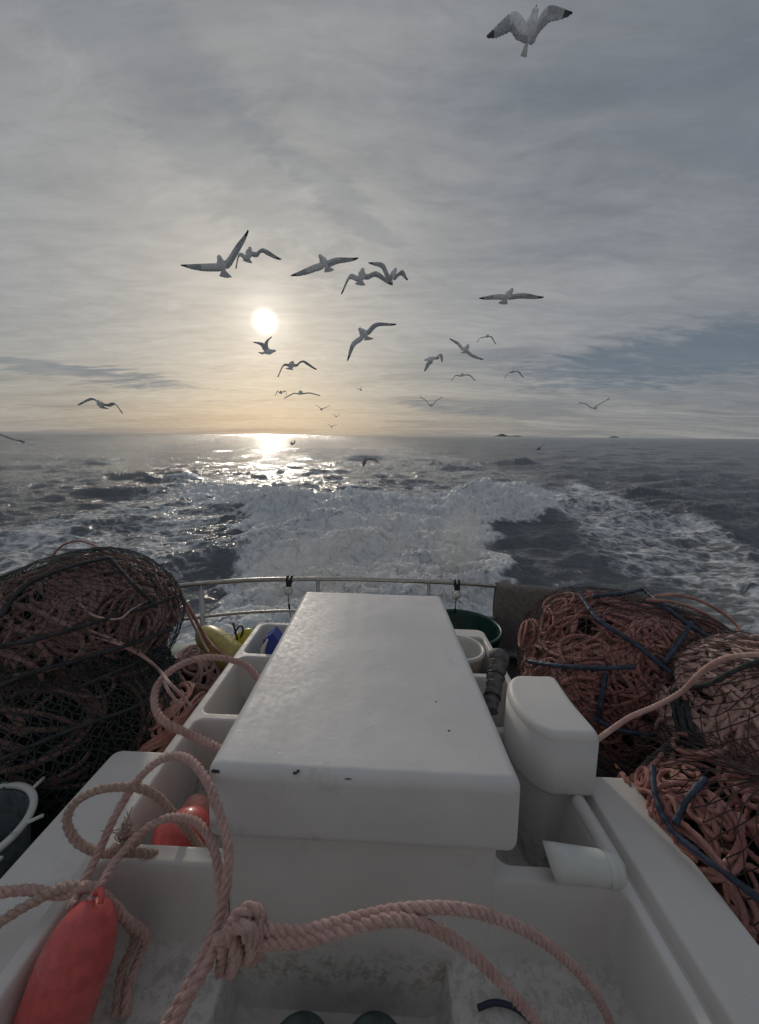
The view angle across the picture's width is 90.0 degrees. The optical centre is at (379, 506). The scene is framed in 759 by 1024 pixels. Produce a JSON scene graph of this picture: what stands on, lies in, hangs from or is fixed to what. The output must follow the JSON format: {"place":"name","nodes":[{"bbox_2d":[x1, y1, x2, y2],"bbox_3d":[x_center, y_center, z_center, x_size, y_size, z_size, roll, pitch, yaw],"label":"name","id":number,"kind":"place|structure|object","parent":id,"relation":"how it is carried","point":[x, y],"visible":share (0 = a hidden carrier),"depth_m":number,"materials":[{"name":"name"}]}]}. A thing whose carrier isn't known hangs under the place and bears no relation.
{"place":"outdoors","nodes":[
{"label":"outdoors","id":0,"kind":"place"},
{"bbox_2d":[0,433,24,442],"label":"gull","id":1,"kind":"object","parent":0,"point":[8,437],"visible":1,"depth_m":7.54,"materials":[{"name":"grey"}]},
{"bbox_2d":[78,398,122,413],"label":"gull","id":2,"kind":"object","parent":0,"point":[100,404],"visible":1,"depth_m":9.57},
{"bbox_2d":[181,230,248,277],"bbox_3d":[-2.883,-4.479,6.650,1.131,0.711,0.403,-4,12,-24],"label":"gull","id":3,"kind":"object","parent":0,"point":[221,265],"visible":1,"depth_m":6.68,"materials":[{"name":"grey"}]},
{"bbox_2d":[235,246,280,268],"bbox_3d":[-2.718,-5.574,8.645,1.051,0.461,0.476,1,11,0],"label":"gull","id":4,"kind":"object","parent":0,"point":[250,253],"visible":1,"depth_m":8.54,"materials":[{"name":"grey"}]},
{"bbox_2d":[253,336,275,354],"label":"gull","id":5,"kind":"object","parent":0,"point":[265,348],"visible":1,"depth_m":11.63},
{"bbox_2d":[278,360,316,376],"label":"gull","id":6,"kind":"object","parent":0,"point":[291,365],"visible":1,"depth_m":9.88,"materials":[{"name":"grey"}]},
{"bbox_2d":[284,390,319,398],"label":"gull","id":7,"kind":"object","parent":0,"point":[300,392],"visible":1,"depth_m":13.56,"materials":[{"name":"grey"}]},
{"bbox_2d":[291,254,357,275],"bbox_3d":[-1.067,-4.662,7.476,1.306,0.394,0.448,1,11,0],"label":"gull","id":8,"kind":"object","parent":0,"point":[325,263],"visible":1,"depth_m":7.39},
{"bbox_2d":[341,268,392,293],"bbox_3d":[-0.246,-4.478,7.689,1.041,0.486,0.469,1,11,0],"label":"gull","id":9,"kind":"object","parent":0,"point":[360,277],"visible":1,"depth_m":7.59,"materials":[{"name":"grey"}]},
{"bbox_2d":[362,458,378,465],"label":"gull","id":10,"kind":"object","parent":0,"point":[365,460],"visible":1,"depth_m":13.71,"materials":[{"name":"grey"}]},
{"bbox_2d":[347,322,395,360],"bbox_3d":[-0.157,-3.280,7.662,0.968,0.764,0.503,1,11,0],"label":"gull","id":11,"kind":"object","parent":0,"point":[364,333],"visible":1,"depth_m":7.54,"materials":[{"name":"grey"}]},
{"bbox_2d":[0,431,758,645],"bbox_3d":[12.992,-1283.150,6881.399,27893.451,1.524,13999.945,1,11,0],"label":"sea","id":12,"kind":"structure","parent":0,"point":[653,516],"depth_m":11.02,"materials":[{"name":"grey liquid"}]},
{"bbox_2d":[31,577,695,842],"bbox_3d":[-0.021,1.211,0.302,4.165,3.520,5.484,2,7,0],"label":"fishing boat","id":13,"kind":"object","parent":12,"relation":"on","point":[511,669],"visible":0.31,"depth_m":2.78,"materials":[{"name":"paint"}]},
{"bbox_2d":[0,776,44,878],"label":"basket","id":14,"kind":"object","parent":13,"relation":"on","point":[18,807],"visible":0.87,"depth_m":1.27,"materials":[{"name":"white plastic"}]},
{"bbox_2d":[0,638,181,843],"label":"trap","id":15,"kind":"object","parent":13,"relation":"on","point":[175,676],"visible":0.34,"depth_m":1.43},
{"bbox_2d":[0,657,148,824],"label":"net","id":16,"kind":"object","parent":15,"relation":"in","point":[23,740],"visible":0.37,"depth_m":1.48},
{"bbox_2d":[0,546,186,710],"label":"trap","id":17,"kind":"object","parent":15,"relation":"on","point":[67,630],"visible":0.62,"depth_m":1.61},
{"bbox_2d":[52,540,108,555],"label":"rope","id":18,"kind":"object","parent":17,"relation":"attached to","point":[64,544],"visible":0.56,"depth_m":2.04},
{"bbox_2d":[0,553,180,708],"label":"rope coil","id":19,"kind":"object","parent":17,"relation":"in","point":[9,653],"visible":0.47,"depth_m":1.60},
{"bbox_2d":[79,597,152,619],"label":"rope","id":20,"kind":"object","parent":17,"relation":"on","point":[100,617],"visible":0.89,"depth_m":1.57,"materials":[{"name":"pink fabric"}]},
{"bbox_2d":[88,629,191,706],"bbox_3d":[-0.896,0.636,1.512,0.565,0.250,0.200,7,12,30],"label":"rope","id":21,"kind":"object","parent":17,"relation":"hanging from","point":[174,687],"visible":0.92,"depth_m":1.54,"materials":[{"name":"pink fabric"}]},
{"bbox_2d":[88,552,229,656],"bbox_3d":[-1.265,0.530,2.110,0.877,0.650,0.285,-1,11,-10],"label":"rope","id":22,"kind":"object","parent":17,"relation":"attached to","point":[210,643],"visible":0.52,"depth_m":2.15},
{"bbox_2d":[182,601,209,653],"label":"rope","id":23,"kind":"object","parent":17,"relation":"attached to","point":[197,632],"visible":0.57,"depth_m":2.20,"materials":[{"name":"pink fabric"}]},
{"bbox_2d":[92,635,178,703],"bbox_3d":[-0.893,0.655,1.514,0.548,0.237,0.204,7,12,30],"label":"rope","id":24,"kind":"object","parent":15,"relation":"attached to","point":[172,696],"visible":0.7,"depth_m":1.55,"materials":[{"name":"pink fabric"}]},
{"bbox_2d":[137,681,205,752],"bbox_3d":[-0.975,1.003,1.774,0.200,0.231,0.492,1,7,0],"label":"rope coil","id":25,"kind":"object","parent":13,"relation":"on","point":[181,712],"visible":0.47,"depth_m":1.70,"materials":[{"name":"fabric"}]},
{"bbox_2d":[166,644,221,695],"bbox_3d":[-1.089,1.006,2.262,0.299,0.304,0.339,3,11,15],"label":"rope coil","id":26,"kind":"object","parent":13,"relation":"on","point":[203,675],"visible":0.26,"depth_m":2.20,"materials":[{"name":"fabric"}]},
{"bbox_2d":[195,625,241,670],"bbox_3d":[-0.999,0.881,2.364,0.427,0.224,0.179,7,12,32],"label":"buoy","id":27,"kind":"object","parent":26,"relation":"on","point":[223,641],"visible":0.47,"depth_m":2.30,"materials":[{"name":"yellow plastic"}]},
{"bbox_2d":[232,622,243,640],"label":"rope","id":28,"kind":"object","parent":27,"relation":"attached to","point":[235,629],"visible":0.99,"depth_m":2.42,"materials":[{"name":"black fabric"}]},
{"bbox_2d":[284,575,292,616],"bbox_3d":[-0.672,0.678,2.813,0.069,0.331,0.096,2,7,0],"label":"rail clip","id":29,"kind":"object","parent":13,"relation":"hanging from","point":[288,592],"visible":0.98,"depth_m":2.78,"materials":[{"name":"black plastic"}]},
{"bbox_2d":[0,592,758,1023],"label":"bait station","id":30,"kind":"object","parent":13,"relation":"on","point":[372,752],"visible":0.94,"depth_m":0.97,"materials":[{"name":"white plastic"}]},
{"bbox_2d":[12,886,117,1023],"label":"buoy","id":31,"kind":"object","parent":30,"relation":"in","point":[68,976],"visible":1,"depth_m":0.76,"materials":[{"name":"red plastic"}]},
{"bbox_2d":[0,878,140,1019],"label":"rope","id":32,"kind":"object","parent":30,"relation":"on","point":[38,899],"visible":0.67,"depth_m":0.86,"materials":[{"name":"fabric"}]},
{"bbox_2d":[0,878,152,1019],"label":"rope","id":33,"kind":"object","parent":30,"relation":"on","point":[132,924],"visible":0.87,"depth_m":0.87,"materials":[{"name":"pink fabric"}]},
{"bbox_2d":[59,782,204,863],"bbox_3d":[-0.636,0.894,1.005,0.370,0.368,0.105,-2,11,-13],"label":"rope","id":34,"kind":"object","parent":30,"relation":"on","point":[79,842],"visible":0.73,"depth_m":0.98,"materials":[{"name":"beige fabric"}]},
{"bbox_2d":[101,806,146,854],"bbox_3d":[-0.649,0.835,0.967,0.080,0.090,0.069,4,11,17],"label":"rope knot","id":35,"kind":"object","parent":34,"relation":"attached to","point":[126,836],"visible":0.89,"depth_m":0.96,"materials":[{"name":"grey fabric"}]},
{"bbox_2d":[65,750,234,1023],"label":"rope","id":36,"kind":"object","parent":30,"relation":"on","point":[196,767],"visible":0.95,"depth_m":0.84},
{"bbox_2d":[83,810,230,927],"bbox_3d":[-0.453,0.816,0.868,0.403,0.120,0.192,3,11,13],"label":"rope","id":37,"kind":"object","parent":30,"relation":"on","point":[200,826],"visible":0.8,"depth_m":0.90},
{"bbox_2d":[152,805,209,846],"bbox_3d":[-0.579,0.986,1.139,0.176,0.144,0.132,-3,11,-20],"label":"buoy","id":38,"kind":"object","parent":30,"relation":"in","point":[170,834],"visible":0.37,"depth_m":1.09,"materials":[{"name":"red plastic"}]},
{"bbox_2d":[180,793,208,815],"bbox_3d":[-0.615,1.028,1.276,0.105,0.105,0.107,1,7,0],"label":"buoy","id":39,"kind":"object","parent":30,"relation":"in","point":[198,800],"visible":0.32,"depth_m":1.26,"materials":[{"name":"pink plastic"}]},
{"bbox_2d":[149,653,259,753],"bbox_3d":[-0.595,0.751,1.450,0.538,0.222,0.400,5,11,22],"label":"rope","id":40,"kind":"object","parent":30,"relation":"on","point":[173,727],"visible":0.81,"depth_m":1.39,"materials":[{"name":"pink fabric"}]},
{"bbox_2d":[233,627,254,643],"bbox_3d":[-0.894,0.888,2.461,0.204,0.176,0.122,-6,13,-33],"label":"buoy","id":41,"kind":"object","parent":30,"relation":"on","point":[245,635],"visible":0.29,"depth_m":2.43,"materials":[{"name":"yellow plastic"}]},
{"bbox_2d":[260,626,282,653],"bbox_3d":[-0.524,0.803,2.144,0.262,0.200,0.140,1,7,0],"label":"bait scoop","id":42,"kind":"object","parent":30,"relation":"in","point":[272,638],"visible":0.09,"depth_m":2.10,"materials":[{"name":"blue plastic"}]},
{"bbox_2d":[280,1010,324,1023],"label":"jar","id":43,"kind":"object","parent":30,"relation":"in","point":[303,1017],"visible":1,"depth_m":0.91,"materials":[{"name":"blue plastic"}]},
{"bbox_2d":[353,1010,396,1023],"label":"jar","id":44,"kind":"object","parent":30,"relation":"in","point":[374,1017],"visible":1,"depth_m":0.91,"materials":[{"name":"blue plastic"}]},
{"bbox_2d":[239,908,542,1023],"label":"rope","id":45,"kind":"object","parent":30,"relation":"attached to","point":[450,938],"visible":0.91,"depth_m":0.66,"materials":[{"name":"fabric"}]},
{"bbox_2d":[263,896,614,1023],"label":"rope","id":46,"kind":"object","parent":30,"relation":"on","point":[452,908],"visible":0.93,"depth_m":0.68,"materials":[{"name":"fabric"}]},
{"bbox_2d":[169,899,268,1023],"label":"rope knot","id":47,"kind":"object","parent":46,"relation":"attached to","point":[246,919],"visible":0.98,"depth_m":0.67,"materials":[{"name":"fabric"}]},
{"bbox_2d":[457,635,484,673],"bbox_3d":[0.430,0.942,2.129,0.296,0.330,0.296,1,7,0],"label":"bucket","id":48,"kind":"object","parent":30,"relation":"in","point":[474,650],"visible":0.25,"depth_m":2.17,"materials":[{"name":"white plastic"}]},
{"bbox_2d":[483,648,508,715],"bbox_3d":[0.501,0.744,1.627,0.091,0.171,0.288,4,11,20],"label":"padded club","id":49,"kind":"object","parent":30,"relation":"attached to","point":[498,658],"visible":0.97,"depth_m":1.62,"materials":[{"name":"black plastic"}]},
{"bbox_2d":[477,999,529,1023],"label":"hose","id":50,"kind":"object","parent":30,"relation":"in","point":[488,1003],"visible":0.73,"depth_m":0.89,"materials":[{"name":"black rubber"}]},
{"bbox_2d":[542,840,626,889],"bbox_3d":[0.514,0.910,0.961,0.191,0.080,0.080,2,11,7],"label":"cut bottle","id":51,"kind":"object","parent":30,"relation":"on","point":[576,865],"visible":1,"depth_m":0.93,"materials":[{"name":"white plastic"}]},
{"bbox_2d":[452,579,460,612],"bbox_3d":[0.567,0.708,2.826,0.069,0.331,0.096,2,7,0],"label":"rail clip","id":52,"kind":"object","parent":13,"relation":"hanging from","point":[457,595],"visible":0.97,"depth_m":2.80,"materials":[{"name":"black plastic"}]},
{"bbox_2d":[446,609,502,647],"bbox_3d":[0.542,1.090,2.622,0.560,0.565,0.560,2,7,0],"label":"tub","id":53,"kind":"object","parent":13,"relation":"on","point":[490,628],"visible":0.26,"depth_m":2.78,"materials":[{"name":"green plastic"}]},
{"bbox_2d":[493,581,605,660],"bbox_3d":[1.304,0.983,2.624,1.049,0.836,0.173,7,13,32],"label":"carpet","id":54,"kind":"object","parent":13,"relation":"on","point":[513,604],"visible":0.26,"depth_m":2.75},
{"bbox_2d":[516,586,732,777],"bbox_3d":[1.242,0.854,1.831,1.134,0.901,0.874,1,7,0],"label":"trap","id":55,"kind":"object","parent":13,"relation":"on","point":[685,621],"visible":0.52,"depth_m":1.62,"materials":[{"name":"brown wicker"}]},
{"bbox_2d":[518,618,554,654],"bbox_3d":[0.867,0.706,1.947,0.295,0.255,0.241,4,11,19],"label":"rope coil","id":56,"kind":"object","parent":55,"relation":"in","point":[521,632],"visible":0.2,"depth_m":1.93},
{"bbox_2d":[520,590,725,781],"bbox_3d":[1.242,0.858,1.806,1.093,0.834,0.719,2,11,10],"label":"rope coil","id":57,"kind":"object","parent":55,"relation":"in","point":[643,690],"visible":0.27,"depth_m":1.60,"materials":[{"name":"brown fabric"}]},
{"bbox_2d":[635,608,665,617],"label":"rope","id":58,"kind":"object","parent":55,"relation":"attached to","point":[664,616],"visible":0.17,"depth_m":1.75,"materials":[{"name":"pink fabric"}]},
{"bbox_2d":[641,603,715,631],"bbox_3d":[1.407,0.566,1.755,0.446,0.248,0.113,1,7,0],"label":"rope","id":59,"kind":"object","parent":55,"relation":"attached to","point":[644,605],"visible":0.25,"depth_m":1.73,"materials":[{"name":"pink fabric"}]},
{"bbox_2d":[647,598,722,623],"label":"rope","id":60,"kind":"object","parent":55,"relation":"attached to","point":[680,604],"visible":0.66,"depth_m":1.77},
{"bbox_2d":[654,593,740,632],"bbox_3d":[1.460,0.507,1.748,0.441,0.217,0.112,1,7,0],"label":"rope","id":61,"kind":"object","parent":55,"relation":"attached to","point":[736,625],"visible":0.85,"depth_m":1.77,"materials":[{"name":"pink fabric"}]},
{"bbox_2d":[619,725,758,932],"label":"trap","id":62,"kind":"object","parent":13,"relation":"on","point":[690,795],"visible":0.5,"depth_m":1.09,"materials":[{"name":"black wicker"}]},
{"bbox_2d":[617,730,758,944],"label":"rope coil","id":63,"kind":"object","parent":62,"relation":"in","point":[693,829],"visible":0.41,"depth_m":1.06,"materials":[{"name":"fabric"}]},
{"bbox_2d":[632,739,677,773],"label":"rope","id":64,"kind":"object","parent":63,"relation":"on","point":[662,747],"visible":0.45,"depth_m":1.32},
{"bbox_2d":[663,741,680,755],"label":"rope","id":65,"kind":"object","parent":63,"relation":"on","point":[677,744],"visible":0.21,"depth_m":1.32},
{"bbox_2d":[641,630,758,773],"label":"trap","id":66,"kind":"object","parent":13,"relation":"on","point":[683,714],"visible":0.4,"depth_m":1.33,"materials":[{"name":"black wicker"}]},
{"bbox_2d":[598,650,758,741],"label":"rope","id":67,"kind":"object","parent":66,"relation":"on","point":[697,675],"visible":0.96,"depth_m":1.26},
{"bbox_2d":[650,632,758,767],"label":"rope coil","id":68,"kind":"object","parent":66,"relation":"in","point":[739,731],"visible":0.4,"depth_m":1.32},
{"bbox_2d":[181,472,555,559],"bbox_3d":[-2.376,-0.657,13.281,18.076,1.564,11.716,3,11,10],"label":"spray","id":69,"kind":"object","parent":12,"relation":"on","point":[370,511],"visible":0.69,"depth_m":9.93,"materials":[{"name":"liquid"}]},
{"bbox_2d":[0,0,758,438],"label":"sky","id":70,"kind":"structure","parent":0,"point":[608,172],"materials":[{"name":"grey"}]},
{"bbox_2d":[368,262,407,283],"bbox_3d":[0.246,-6.055,9.855,1.036,0.446,0.345,3,11,11],"label":"gull","id":71,"kind":"object","parent":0,"point":[393,275],"visible":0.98,"depth_m":9.78,"materials":[{"name":"grey"}]},
{"bbox_2d":[424,354,442,370],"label":"gull","id":72,"kind":"object","parent":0,"point":[430,360],"visible":1,"depth_m":12.53,"materials":[{"name":"grey"}]},
{"bbox_2d":[451,373,474,380],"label":"gull","id":73,"kind":"object","parent":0,"point":[461,375],"visible":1,"depth_m":17.31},
{"bbox_2d":[449,338,482,359],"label":"gull","id":74,"kind":"object","parent":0,"point":[465,349],"visible":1,"depth_m":12.29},
{"bbox_2d":[496,434,521,436],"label":"island","id":75,"kind":"structure","parent":0,"point":[502,435],"depth_m":6962.32,"materials":[{"name":"grey stone"}]},
{"bbox_2d":[479,288,543,304],"bbox_3d":[2.713,-4.366,7.903,1.332,0.198,0.438,1,11,0],"label":"gull","id":76,"kind":"object","parent":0,"point":[507,295],"visible":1,"depth_m":7.84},
{"bbox_2d":[505,370,523,377],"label":"gull","id":77,"kind":"object","parent":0,"point":[512,371],"visible":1,"depth_m":19.57,"materials":[{"name":"grey"}]},
{"bbox_2d":[486,5,571,57],"bbox_3d":[1.854,-5.928,4.702,1.068,0.445,0.227,1,11,0],"label":"gull","id":78,"kind":"object","parent":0,"point":[520,28],"visible":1,"depth_m":4.70,"materials":[{"name":"white"}]},
{"bbox_2d":[579,398,609,408],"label":"gull","id":79,"kind":"object","parent":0,"point":[594,407],"visible":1,"depth_m":14.87,"materials":[{"name":"grey"}]}
]}

